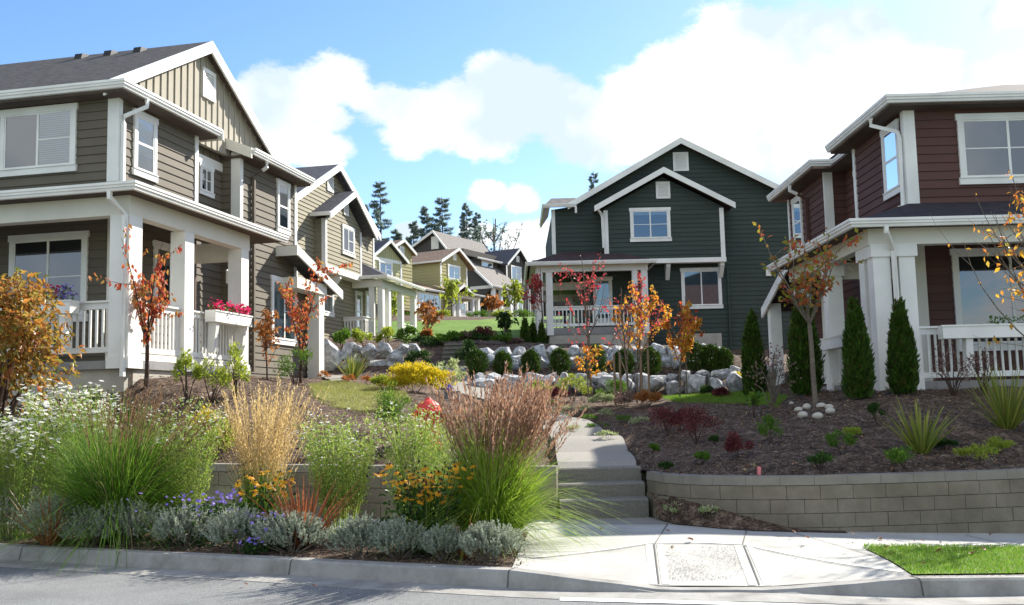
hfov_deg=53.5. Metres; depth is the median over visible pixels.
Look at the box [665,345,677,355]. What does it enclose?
boulder
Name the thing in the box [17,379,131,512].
aster
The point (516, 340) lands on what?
shrub
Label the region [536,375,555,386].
boulder
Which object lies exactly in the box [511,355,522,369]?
boulder
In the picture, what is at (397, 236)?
fir
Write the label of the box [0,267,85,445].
viburnum
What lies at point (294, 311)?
young tree
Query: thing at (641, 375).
tree stake
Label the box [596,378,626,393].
shrub
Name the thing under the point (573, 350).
boulder
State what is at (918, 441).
flax
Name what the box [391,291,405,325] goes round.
tree
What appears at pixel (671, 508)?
weed
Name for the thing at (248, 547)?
geranium
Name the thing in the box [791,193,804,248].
window
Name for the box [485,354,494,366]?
boulder
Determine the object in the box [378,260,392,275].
window
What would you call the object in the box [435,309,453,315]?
border shrub
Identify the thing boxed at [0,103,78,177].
window
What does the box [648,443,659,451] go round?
shrub
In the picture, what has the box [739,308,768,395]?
cypress
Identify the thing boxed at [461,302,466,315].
window
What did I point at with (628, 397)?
shrub
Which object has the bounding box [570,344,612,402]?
young tree
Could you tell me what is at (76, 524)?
lavender cotton
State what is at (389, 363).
boulder
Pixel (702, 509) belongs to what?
weed
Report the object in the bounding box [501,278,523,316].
tree
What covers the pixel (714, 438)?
shrub
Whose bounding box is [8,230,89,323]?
window
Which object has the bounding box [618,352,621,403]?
tree stake
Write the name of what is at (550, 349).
boulder
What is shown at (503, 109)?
sky
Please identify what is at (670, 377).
boulder
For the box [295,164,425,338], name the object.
sand house
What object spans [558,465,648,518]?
concrete steps
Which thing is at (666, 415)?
barberry
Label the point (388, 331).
shrub
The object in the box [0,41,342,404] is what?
taupe house
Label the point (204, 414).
shrub
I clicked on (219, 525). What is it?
lavender cotton
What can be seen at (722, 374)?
boulder
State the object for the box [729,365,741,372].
boulder
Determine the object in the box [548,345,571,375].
round evergreen
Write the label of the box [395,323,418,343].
shrub
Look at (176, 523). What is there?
lavender cotton
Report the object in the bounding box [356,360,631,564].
fountain grass
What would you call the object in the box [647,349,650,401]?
tree stake
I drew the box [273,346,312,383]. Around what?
shrub
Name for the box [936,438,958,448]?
shrub
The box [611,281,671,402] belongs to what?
young tree
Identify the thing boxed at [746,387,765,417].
leafy perennial
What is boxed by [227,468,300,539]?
coneflower
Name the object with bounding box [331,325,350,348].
shrub
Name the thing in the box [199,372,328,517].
feather grass
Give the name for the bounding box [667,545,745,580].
ramp texture
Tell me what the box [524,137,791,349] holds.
green house
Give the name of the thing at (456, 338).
shrub
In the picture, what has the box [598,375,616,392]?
boulder
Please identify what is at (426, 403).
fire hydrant
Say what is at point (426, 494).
coneflower
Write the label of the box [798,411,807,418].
cobble
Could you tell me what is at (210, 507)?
geranium
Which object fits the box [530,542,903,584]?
pavement joint band
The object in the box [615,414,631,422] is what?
groundcover
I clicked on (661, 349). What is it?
boulder
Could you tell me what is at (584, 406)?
groundcover
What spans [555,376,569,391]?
boulder
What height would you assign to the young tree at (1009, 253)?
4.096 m
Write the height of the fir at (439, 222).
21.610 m
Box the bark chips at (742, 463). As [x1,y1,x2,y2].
[59,375,1023,475]
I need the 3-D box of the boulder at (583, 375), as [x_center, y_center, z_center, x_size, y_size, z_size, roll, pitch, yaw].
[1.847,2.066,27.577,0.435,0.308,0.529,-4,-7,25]
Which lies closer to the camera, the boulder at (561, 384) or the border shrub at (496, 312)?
the boulder at (561, 384)
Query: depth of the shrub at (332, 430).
15.41 m
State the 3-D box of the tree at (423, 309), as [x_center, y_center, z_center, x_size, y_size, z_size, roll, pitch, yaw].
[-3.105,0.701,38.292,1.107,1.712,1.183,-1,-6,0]
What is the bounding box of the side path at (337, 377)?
[323,375,351,380]
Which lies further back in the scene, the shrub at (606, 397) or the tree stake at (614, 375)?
the tree stake at (614, 375)
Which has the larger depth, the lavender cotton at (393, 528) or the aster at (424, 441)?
the aster at (424, 441)
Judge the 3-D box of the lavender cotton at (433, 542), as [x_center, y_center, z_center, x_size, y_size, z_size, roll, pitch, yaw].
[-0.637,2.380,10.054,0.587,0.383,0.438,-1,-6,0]
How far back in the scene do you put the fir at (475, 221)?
151.95 m
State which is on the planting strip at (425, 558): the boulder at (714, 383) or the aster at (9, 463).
the aster at (9, 463)
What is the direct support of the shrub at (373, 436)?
on the hillside bed
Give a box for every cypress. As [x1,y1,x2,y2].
[519,316,531,342]
[529,316,537,342]
[536,319,547,343]
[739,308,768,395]
[785,292,825,396]
[840,296,876,399]
[884,296,920,394]
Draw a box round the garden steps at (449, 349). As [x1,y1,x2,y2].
[441,343,466,365]
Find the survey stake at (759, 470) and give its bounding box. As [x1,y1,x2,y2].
[757,466,760,474]
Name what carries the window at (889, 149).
in the maroon house at (893, 174)
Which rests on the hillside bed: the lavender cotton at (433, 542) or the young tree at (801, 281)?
the young tree at (801, 281)
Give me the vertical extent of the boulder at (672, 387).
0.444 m
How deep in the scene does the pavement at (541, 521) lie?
13.45 m
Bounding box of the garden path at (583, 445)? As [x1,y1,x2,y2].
[428,366,635,466]
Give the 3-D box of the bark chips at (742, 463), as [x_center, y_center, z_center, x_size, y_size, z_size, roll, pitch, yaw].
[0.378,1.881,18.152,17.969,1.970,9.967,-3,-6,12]
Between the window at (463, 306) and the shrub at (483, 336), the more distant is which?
the window at (463, 306)
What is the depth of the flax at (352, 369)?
27.08 m
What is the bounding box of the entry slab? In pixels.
[545,517,673,523]
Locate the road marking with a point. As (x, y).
(653, 601)
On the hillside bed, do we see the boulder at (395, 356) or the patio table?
the boulder at (395, 356)
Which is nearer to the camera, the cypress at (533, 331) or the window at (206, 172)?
the window at (206, 172)
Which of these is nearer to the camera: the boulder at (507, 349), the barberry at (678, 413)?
the barberry at (678, 413)
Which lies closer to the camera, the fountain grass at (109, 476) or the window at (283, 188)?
the fountain grass at (109, 476)
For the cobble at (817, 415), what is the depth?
15.94 m
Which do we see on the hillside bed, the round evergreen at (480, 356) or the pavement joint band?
the round evergreen at (480, 356)
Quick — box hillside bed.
[0,314,1023,474]
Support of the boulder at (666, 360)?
on the hillside bed
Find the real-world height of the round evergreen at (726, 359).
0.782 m
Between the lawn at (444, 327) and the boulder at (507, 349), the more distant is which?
the lawn at (444, 327)
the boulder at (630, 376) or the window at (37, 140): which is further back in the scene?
the boulder at (630, 376)
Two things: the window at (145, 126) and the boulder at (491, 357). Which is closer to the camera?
the window at (145, 126)
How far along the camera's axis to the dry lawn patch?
19.55 m
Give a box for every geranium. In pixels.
[127,486,259,549]
[222,511,311,552]
[232,534,267,554]
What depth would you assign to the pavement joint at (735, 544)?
10.28 m
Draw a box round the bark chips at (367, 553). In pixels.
[1,523,525,566]
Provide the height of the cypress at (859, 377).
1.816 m
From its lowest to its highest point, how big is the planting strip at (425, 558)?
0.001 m
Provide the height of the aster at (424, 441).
1.605 m
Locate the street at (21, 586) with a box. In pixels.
[0,567,843,604]
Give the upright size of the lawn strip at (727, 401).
0.288 m
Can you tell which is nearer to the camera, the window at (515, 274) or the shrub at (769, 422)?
the shrub at (769, 422)
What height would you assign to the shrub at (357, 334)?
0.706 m
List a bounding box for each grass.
[0,374,252,575]
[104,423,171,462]
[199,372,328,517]
[307,379,410,411]
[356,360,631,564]
[662,390,788,406]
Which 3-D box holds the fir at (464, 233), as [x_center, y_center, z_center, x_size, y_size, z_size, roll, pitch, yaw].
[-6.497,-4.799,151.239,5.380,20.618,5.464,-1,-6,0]
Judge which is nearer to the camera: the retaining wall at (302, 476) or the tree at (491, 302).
the retaining wall at (302, 476)
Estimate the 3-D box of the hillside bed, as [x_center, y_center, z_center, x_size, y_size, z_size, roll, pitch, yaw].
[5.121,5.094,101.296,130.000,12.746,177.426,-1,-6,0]
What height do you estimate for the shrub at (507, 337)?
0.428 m
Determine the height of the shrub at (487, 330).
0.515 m
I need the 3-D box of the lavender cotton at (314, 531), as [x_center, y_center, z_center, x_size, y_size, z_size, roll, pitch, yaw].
[-2.379,2.449,10.891,0.869,0.504,0.682,-1,-6,0]
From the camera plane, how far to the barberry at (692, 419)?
15.63 m
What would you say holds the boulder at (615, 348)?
on the hillside bed
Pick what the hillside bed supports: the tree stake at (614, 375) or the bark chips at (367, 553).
the tree stake at (614, 375)
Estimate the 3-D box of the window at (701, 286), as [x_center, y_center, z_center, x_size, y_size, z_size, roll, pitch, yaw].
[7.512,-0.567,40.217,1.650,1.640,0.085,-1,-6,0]
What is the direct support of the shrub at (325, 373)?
on the hillside bed
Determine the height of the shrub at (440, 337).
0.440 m
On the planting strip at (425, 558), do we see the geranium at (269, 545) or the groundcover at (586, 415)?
the geranium at (269, 545)
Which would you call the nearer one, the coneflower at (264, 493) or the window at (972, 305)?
the coneflower at (264, 493)
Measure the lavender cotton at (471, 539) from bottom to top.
0.434 m
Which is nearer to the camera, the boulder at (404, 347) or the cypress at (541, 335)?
the boulder at (404, 347)
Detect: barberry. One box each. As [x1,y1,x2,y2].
[648,404,682,435]
[667,407,697,430]
[674,403,722,443]
[722,430,754,457]
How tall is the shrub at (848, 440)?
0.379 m
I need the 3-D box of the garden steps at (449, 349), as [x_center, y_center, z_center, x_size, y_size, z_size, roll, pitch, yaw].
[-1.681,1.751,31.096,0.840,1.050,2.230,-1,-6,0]
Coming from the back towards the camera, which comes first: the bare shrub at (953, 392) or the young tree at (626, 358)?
the young tree at (626, 358)
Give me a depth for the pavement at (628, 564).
10.19 m
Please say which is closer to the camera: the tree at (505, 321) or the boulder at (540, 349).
the boulder at (540, 349)
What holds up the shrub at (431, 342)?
on the hillside bed
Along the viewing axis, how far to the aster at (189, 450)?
12.79 m
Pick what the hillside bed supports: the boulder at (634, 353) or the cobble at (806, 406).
the cobble at (806, 406)
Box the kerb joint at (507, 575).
[19,545,923,595]
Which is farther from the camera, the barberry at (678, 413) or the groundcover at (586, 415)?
the groundcover at (586, 415)
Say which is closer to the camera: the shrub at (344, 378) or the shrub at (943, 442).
the shrub at (943, 442)
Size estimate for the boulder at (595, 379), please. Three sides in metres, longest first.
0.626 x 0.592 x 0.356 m
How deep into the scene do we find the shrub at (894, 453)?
12.61 m
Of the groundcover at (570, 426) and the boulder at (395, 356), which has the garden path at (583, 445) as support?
the groundcover at (570, 426)
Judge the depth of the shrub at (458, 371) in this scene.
24.46 m
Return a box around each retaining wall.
[4,460,558,522]
[646,468,1023,549]
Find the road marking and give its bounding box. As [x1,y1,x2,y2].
[560,597,818,604]
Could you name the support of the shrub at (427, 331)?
on the hillside bed
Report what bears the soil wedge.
on the pavement at (628, 564)
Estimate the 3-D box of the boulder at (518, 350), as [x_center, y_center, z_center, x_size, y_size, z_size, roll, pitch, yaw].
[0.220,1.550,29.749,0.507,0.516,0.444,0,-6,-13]
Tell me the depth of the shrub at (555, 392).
24.37 m
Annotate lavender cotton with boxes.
[0,482,51,538]
[10,491,79,542]
[54,503,121,545]
[83,496,161,544]
[145,500,217,547]
[198,502,270,550]
[248,508,329,552]
[323,511,385,556]
[368,514,427,558]
[418,523,464,559]
[458,519,530,561]
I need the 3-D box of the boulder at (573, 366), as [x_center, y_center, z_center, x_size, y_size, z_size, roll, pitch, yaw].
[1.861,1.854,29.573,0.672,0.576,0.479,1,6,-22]
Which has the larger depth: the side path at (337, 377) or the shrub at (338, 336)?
the shrub at (338, 336)
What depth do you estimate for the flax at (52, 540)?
11.86 m
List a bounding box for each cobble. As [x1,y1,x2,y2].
[794,407,802,411]
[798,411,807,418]
[802,403,810,409]
[812,412,822,418]
[816,403,825,406]
[825,407,834,413]
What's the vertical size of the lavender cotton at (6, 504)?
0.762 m
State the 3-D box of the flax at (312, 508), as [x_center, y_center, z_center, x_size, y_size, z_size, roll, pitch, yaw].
[-2.251,2.259,11.180,1.262,0.924,1.366,-3,-6,14]
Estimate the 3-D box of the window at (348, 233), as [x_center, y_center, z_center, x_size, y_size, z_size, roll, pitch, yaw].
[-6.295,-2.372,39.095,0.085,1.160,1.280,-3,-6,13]
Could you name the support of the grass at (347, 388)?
on the hillside bed
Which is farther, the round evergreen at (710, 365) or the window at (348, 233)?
the window at (348, 233)
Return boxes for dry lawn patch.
[313,385,403,410]
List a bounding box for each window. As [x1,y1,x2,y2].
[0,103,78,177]
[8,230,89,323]
[131,108,158,182]
[152,240,170,305]
[198,162,214,198]
[270,275,297,346]
[276,178,290,235]
[324,276,334,316]
[341,223,355,257]
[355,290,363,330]
[365,291,368,331]
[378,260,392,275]
[418,291,440,311]
[445,299,450,314]
[447,264,460,281]
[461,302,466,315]
[481,260,492,267]
[511,265,521,282]
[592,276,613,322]
[629,207,671,241]
[680,267,722,308]
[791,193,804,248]
[821,296,825,337]
[879,118,899,200]
[949,247,1023,351]
[954,112,1023,184]
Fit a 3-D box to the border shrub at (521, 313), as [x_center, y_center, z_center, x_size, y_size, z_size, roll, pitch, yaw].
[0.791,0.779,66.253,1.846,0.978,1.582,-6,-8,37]
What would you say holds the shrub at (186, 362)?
on the hillside bed
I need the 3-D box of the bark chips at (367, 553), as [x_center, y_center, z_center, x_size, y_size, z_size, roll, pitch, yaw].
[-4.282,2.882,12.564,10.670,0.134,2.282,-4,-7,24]
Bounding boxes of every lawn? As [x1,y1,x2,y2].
[376,316,574,338]
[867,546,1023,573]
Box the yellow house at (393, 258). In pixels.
[374,239,416,313]
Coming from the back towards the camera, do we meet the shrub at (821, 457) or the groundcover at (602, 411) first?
the groundcover at (602, 411)
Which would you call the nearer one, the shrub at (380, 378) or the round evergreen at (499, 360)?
the shrub at (380, 378)
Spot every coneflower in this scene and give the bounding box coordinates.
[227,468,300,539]
[350,450,499,555]
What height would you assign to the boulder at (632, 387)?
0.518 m
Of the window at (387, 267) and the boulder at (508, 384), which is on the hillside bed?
the boulder at (508, 384)
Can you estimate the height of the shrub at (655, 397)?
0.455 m
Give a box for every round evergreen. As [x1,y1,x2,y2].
[463,346,489,374]
[492,348,513,375]
[519,346,542,373]
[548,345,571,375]
[582,343,608,374]
[611,348,635,375]
[635,346,662,375]
[682,340,707,372]
[699,342,721,372]
[715,346,735,369]
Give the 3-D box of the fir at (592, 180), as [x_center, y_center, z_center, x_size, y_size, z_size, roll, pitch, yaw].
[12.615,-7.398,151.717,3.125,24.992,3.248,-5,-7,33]
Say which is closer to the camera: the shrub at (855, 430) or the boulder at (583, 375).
the shrub at (855, 430)
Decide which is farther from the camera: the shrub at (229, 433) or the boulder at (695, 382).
the boulder at (695, 382)
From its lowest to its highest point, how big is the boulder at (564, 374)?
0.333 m
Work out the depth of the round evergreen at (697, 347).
28.42 m
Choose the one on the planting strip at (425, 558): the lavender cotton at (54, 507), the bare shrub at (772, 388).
the lavender cotton at (54, 507)
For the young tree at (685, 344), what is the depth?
24.91 m
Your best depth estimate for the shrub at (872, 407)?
15.06 m
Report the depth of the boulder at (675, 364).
29.27 m
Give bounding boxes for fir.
[368,180,392,241]
[390,228,402,240]
[406,220,419,244]
[416,205,435,238]
[431,197,454,234]
[457,202,473,239]
[471,212,482,241]
[588,172,599,189]
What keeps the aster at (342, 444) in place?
on the planting strip at (425, 558)
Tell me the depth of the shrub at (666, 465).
13.50 m
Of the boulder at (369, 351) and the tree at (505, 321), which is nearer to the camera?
the boulder at (369, 351)
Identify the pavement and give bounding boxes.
[1,516,556,531]
[512,524,909,585]
[854,532,1023,546]
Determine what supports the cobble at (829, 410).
on the hillside bed
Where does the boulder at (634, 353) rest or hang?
on the boulder
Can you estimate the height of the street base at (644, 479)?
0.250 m
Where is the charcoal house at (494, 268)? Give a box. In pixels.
[412,230,530,316]
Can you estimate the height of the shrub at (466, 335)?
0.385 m
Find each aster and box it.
[0,399,84,539]
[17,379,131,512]
[132,391,234,533]
[287,406,384,538]
[367,401,454,522]
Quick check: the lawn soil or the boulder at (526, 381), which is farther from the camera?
the boulder at (526, 381)
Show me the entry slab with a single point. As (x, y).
(645, 520)
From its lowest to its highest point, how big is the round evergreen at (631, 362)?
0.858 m
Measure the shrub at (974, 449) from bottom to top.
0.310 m
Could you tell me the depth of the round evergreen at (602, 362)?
28.44 m
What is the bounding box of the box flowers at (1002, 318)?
[986,314,1023,323]
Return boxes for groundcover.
[567,424,579,430]
[572,405,589,410]
[581,413,597,420]
[586,422,609,427]
[594,429,618,437]
[598,408,614,415]
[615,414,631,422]
[628,416,649,423]
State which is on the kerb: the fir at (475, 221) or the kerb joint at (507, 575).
the kerb joint at (507, 575)
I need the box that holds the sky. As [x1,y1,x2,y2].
[0,0,1023,261]
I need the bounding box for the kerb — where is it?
[0,543,1023,604]
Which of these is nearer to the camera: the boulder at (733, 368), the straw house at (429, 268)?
the boulder at (733, 368)
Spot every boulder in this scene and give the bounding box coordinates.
[324,339,342,370]
[341,342,355,360]
[353,344,362,354]
[360,343,378,360]
[366,360,385,365]
[378,341,384,347]
[378,343,392,356]
[385,361,395,365]
[386,349,402,364]
[397,344,408,353]
[406,344,420,356]
[473,373,484,380]
[473,378,495,389]
[480,347,494,355]
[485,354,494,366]
[485,372,500,384]
[494,347,511,355]
[499,377,516,390]
[502,374,523,382]
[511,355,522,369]
[512,346,525,354]
[521,377,534,391]
[524,372,542,378]
[529,357,549,367]
[530,344,546,358]
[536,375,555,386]
[546,345,557,359]
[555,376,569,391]
[560,372,568,378]
[568,345,580,356]
[568,356,583,368]
[571,382,598,393]
[572,373,586,381]
[585,354,609,367]
[588,372,608,385]
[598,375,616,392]
[601,344,612,354]
[609,352,627,367]
[612,345,622,351]
[622,373,634,379]
[622,377,635,395]
[629,346,646,357]
[633,373,647,381]
[635,377,662,393]
[650,343,665,356]
[650,375,666,386]
[651,355,671,366]
[664,380,683,394]
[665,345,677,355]
[667,374,678,381]
[668,350,684,368]
[681,370,690,382]
[685,374,704,393]
[695,370,710,382]
[708,377,725,388]
[711,369,729,380]
[726,371,742,391]
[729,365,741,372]
[766,365,776,381]
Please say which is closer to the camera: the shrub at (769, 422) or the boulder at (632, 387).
the shrub at (769, 422)
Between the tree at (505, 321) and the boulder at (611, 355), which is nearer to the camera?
the boulder at (611, 355)
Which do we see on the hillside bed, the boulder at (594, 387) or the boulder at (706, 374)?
the boulder at (594, 387)
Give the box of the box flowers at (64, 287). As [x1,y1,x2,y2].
[0,283,79,300]
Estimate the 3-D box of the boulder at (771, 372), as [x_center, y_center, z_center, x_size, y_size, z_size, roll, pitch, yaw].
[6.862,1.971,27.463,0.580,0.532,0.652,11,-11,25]
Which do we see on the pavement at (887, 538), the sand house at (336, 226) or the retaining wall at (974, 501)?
the retaining wall at (974, 501)
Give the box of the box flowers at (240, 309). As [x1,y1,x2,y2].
[208,297,251,314]
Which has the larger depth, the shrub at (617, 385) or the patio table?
the patio table
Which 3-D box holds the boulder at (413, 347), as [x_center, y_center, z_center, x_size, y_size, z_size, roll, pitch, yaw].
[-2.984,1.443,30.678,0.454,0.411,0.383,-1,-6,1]
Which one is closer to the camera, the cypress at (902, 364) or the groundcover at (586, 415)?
the cypress at (902, 364)
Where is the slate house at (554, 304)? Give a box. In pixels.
[529,260,573,315]
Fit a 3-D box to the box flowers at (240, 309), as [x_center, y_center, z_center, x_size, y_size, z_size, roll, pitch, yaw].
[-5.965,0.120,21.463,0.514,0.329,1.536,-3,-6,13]
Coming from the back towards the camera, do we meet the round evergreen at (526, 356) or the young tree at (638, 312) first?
the round evergreen at (526, 356)
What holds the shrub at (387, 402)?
on the hillside bed
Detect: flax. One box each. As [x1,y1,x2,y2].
[2,489,72,545]
[239,465,370,548]
[335,353,372,379]
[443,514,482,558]
[873,395,962,453]
[955,362,1023,429]
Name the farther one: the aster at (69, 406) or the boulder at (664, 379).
the boulder at (664, 379)
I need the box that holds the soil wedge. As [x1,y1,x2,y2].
[651,492,845,531]
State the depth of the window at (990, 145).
20.67 m
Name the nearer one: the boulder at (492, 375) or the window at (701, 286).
the boulder at (492, 375)
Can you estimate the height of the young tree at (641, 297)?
3.331 m
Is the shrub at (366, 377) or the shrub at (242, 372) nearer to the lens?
the shrub at (242, 372)
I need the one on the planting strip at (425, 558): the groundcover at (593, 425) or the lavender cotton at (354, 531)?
the lavender cotton at (354, 531)
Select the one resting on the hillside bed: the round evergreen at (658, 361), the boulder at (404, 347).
the round evergreen at (658, 361)
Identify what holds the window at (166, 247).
in the taupe house at (169, 149)
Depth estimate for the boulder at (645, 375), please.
27.44 m
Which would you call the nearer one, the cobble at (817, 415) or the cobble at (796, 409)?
the cobble at (817, 415)
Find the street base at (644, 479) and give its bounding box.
[512,477,838,586]
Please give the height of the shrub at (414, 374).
0.821 m
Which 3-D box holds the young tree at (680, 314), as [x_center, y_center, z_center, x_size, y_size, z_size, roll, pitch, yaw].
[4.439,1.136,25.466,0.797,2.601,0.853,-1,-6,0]
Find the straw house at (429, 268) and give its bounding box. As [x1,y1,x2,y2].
[376,248,485,316]
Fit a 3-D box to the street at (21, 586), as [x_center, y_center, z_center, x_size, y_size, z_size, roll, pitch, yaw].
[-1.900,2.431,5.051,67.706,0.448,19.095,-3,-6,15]
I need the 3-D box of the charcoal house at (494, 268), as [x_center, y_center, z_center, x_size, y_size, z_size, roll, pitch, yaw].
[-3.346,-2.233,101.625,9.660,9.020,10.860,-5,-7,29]
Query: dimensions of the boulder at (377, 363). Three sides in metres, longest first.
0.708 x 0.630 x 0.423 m
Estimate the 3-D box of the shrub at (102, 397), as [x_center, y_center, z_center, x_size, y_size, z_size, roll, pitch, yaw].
[-6.665,1.813,16.783,1.193,0.875,1.107,-1,-6,0]
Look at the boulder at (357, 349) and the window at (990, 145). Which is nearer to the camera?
the window at (990, 145)
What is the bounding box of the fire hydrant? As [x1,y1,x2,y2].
[411,397,444,448]
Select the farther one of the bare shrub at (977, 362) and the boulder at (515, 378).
the boulder at (515, 378)
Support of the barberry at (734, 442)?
on the hillside bed
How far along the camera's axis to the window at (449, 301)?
76.28 m
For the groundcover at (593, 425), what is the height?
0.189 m
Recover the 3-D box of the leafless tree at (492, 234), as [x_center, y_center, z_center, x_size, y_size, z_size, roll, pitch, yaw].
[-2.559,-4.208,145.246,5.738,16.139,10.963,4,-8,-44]
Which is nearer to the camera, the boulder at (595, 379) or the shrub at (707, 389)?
the shrub at (707, 389)
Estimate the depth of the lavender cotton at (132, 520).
11.75 m
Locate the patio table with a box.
[553,310,576,327]
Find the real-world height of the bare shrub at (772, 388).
1.212 m
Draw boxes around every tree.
[88,224,182,388]
[252,308,284,379]
[277,257,352,383]
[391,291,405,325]
[414,298,443,336]
[439,274,476,315]
[468,219,522,250]
[480,293,503,314]
[493,307,518,334]
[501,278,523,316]
[517,269,543,322]
[552,249,628,396]
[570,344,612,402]
[606,289,646,393]
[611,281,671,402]
[613,269,668,392]
[659,300,702,395]
[670,301,705,394]
[752,222,866,407]
[931,170,1023,345]
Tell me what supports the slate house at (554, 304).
on the hillside bed
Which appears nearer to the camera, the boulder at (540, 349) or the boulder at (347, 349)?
the boulder at (540, 349)
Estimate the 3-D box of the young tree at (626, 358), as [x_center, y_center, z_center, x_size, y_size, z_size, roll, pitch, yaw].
[2.726,1.038,24.903,1.391,2.922,1.057,-6,-7,37]
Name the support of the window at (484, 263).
in the charcoal house at (494, 268)
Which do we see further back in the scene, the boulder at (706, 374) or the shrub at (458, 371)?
the boulder at (706, 374)
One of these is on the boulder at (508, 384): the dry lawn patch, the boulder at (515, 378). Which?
the boulder at (515, 378)
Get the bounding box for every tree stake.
[613,354,616,404]
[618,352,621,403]
[640,356,643,402]
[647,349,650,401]
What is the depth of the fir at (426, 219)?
151.75 m
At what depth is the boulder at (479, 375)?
27.43 m
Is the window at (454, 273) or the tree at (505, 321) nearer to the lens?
the tree at (505, 321)
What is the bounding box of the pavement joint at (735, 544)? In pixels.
[536,523,1006,584]
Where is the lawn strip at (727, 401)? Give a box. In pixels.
[677,396,778,402]
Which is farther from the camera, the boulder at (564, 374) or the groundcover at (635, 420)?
the boulder at (564, 374)
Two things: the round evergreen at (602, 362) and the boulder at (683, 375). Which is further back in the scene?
the round evergreen at (602, 362)
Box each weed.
[663,501,681,513]
[698,505,719,518]
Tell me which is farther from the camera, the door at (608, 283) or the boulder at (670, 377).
the door at (608, 283)
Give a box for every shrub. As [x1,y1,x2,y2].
[74,386,146,425]
[170,348,204,403]
[188,405,217,457]
[190,356,234,402]
[198,410,238,457]
[219,342,250,398]
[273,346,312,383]
[318,370,331,379]
[320,419,351,448]
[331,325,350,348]
[340,374,355,380]
[351,327,373,346]
[356,421,402,456]
[359,375,370,383]
[368,374,397,389]
[372,388,414,434]
[373,325,394,342]
[375,360,457,392]
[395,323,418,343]
[403,349,432,364]
[410,332,442,346]
[420,328,433,338]
[430,358,466,390]
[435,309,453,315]
[435,333,455,344]
[445,330,469,342]
[452,338,475,360]
[459,330,476,340]
[462,331,492,343]
[466,309,488,316]
[473,326,496,340]
[489,332,512,343]
[490,308,515,316]
[505,337,523,343]
[513,307,534,316]
[524,379,552,389]
[546,386,569,398]
[555,373,592,401]
[587,392,615,404]
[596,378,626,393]
[610,389,642,406]
[634,389,662,407]
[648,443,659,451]
[657,461,674,470]
[693,450,710,464]
[698,384,714,393]
[708,435,719,444]
[711,386,731,396]
[745,342,801,406]
[755,413,783,443]
[806,451,836,470]
[823,428,857,454]
[842,426,862,438]
[867,401,885,423]
[882,445,915,469]
[930,340,975,395]
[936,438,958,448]
[952,443,1000,464]
[964,346,1000,395]
[982,435,1016,452]
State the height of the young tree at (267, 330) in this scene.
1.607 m
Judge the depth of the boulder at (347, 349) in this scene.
30.61 m
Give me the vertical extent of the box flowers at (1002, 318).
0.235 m
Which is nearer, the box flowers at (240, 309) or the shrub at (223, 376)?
the shrub at (223, 376)
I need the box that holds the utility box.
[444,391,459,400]
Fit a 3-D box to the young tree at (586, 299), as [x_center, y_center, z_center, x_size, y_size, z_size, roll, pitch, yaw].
[1.828,0.614,25.795,1.722,3.883,1.809,3,-7,-35]
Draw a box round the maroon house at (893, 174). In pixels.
[761,84,1023,390]
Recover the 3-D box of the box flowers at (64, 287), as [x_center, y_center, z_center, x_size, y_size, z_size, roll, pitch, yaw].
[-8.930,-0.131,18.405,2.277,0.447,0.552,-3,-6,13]
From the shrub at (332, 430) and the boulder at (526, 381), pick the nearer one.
the shrub at (332, 430)
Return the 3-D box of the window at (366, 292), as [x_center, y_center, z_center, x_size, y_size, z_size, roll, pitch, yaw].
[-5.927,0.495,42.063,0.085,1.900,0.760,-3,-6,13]
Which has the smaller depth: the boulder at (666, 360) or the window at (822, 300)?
the window at (822, 300)
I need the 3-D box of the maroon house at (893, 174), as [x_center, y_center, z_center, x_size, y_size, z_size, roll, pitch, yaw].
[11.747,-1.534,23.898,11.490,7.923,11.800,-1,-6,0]
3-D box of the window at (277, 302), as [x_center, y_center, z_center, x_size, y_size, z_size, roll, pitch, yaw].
[-6.166,0.246,27.537,0.085,1.820,1.600,-3,-6,13]
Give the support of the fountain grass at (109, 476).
on the planting strip at (425, 558)
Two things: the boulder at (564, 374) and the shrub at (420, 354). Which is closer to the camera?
the boulder at (564, 374)
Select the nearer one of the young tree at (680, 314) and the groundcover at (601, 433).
the groundcover at (601, 433)
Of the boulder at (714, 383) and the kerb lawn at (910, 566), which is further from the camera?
the boulder at (714, 383)
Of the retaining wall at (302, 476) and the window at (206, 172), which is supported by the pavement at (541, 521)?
the retaining wall at (302, 476)
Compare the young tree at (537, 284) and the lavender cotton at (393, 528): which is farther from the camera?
the young tree at (537, 284)
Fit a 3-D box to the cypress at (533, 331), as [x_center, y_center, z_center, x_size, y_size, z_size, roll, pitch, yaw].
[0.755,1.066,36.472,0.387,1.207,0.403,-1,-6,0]
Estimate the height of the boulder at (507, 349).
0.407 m
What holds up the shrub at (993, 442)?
on the hillside bed
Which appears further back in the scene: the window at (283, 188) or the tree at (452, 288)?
the tree at (452, 288)
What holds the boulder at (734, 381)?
on the hillside bed
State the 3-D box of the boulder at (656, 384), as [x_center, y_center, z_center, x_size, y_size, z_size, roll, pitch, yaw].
[3.680,2.292,27.307,0.799,0.495,0.899,-11,-5,-18]
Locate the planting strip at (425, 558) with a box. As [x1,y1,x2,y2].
[0,524,527,566]
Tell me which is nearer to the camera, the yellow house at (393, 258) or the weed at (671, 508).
the weed at (671, 508)
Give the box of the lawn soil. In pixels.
[867,549,1023,574]

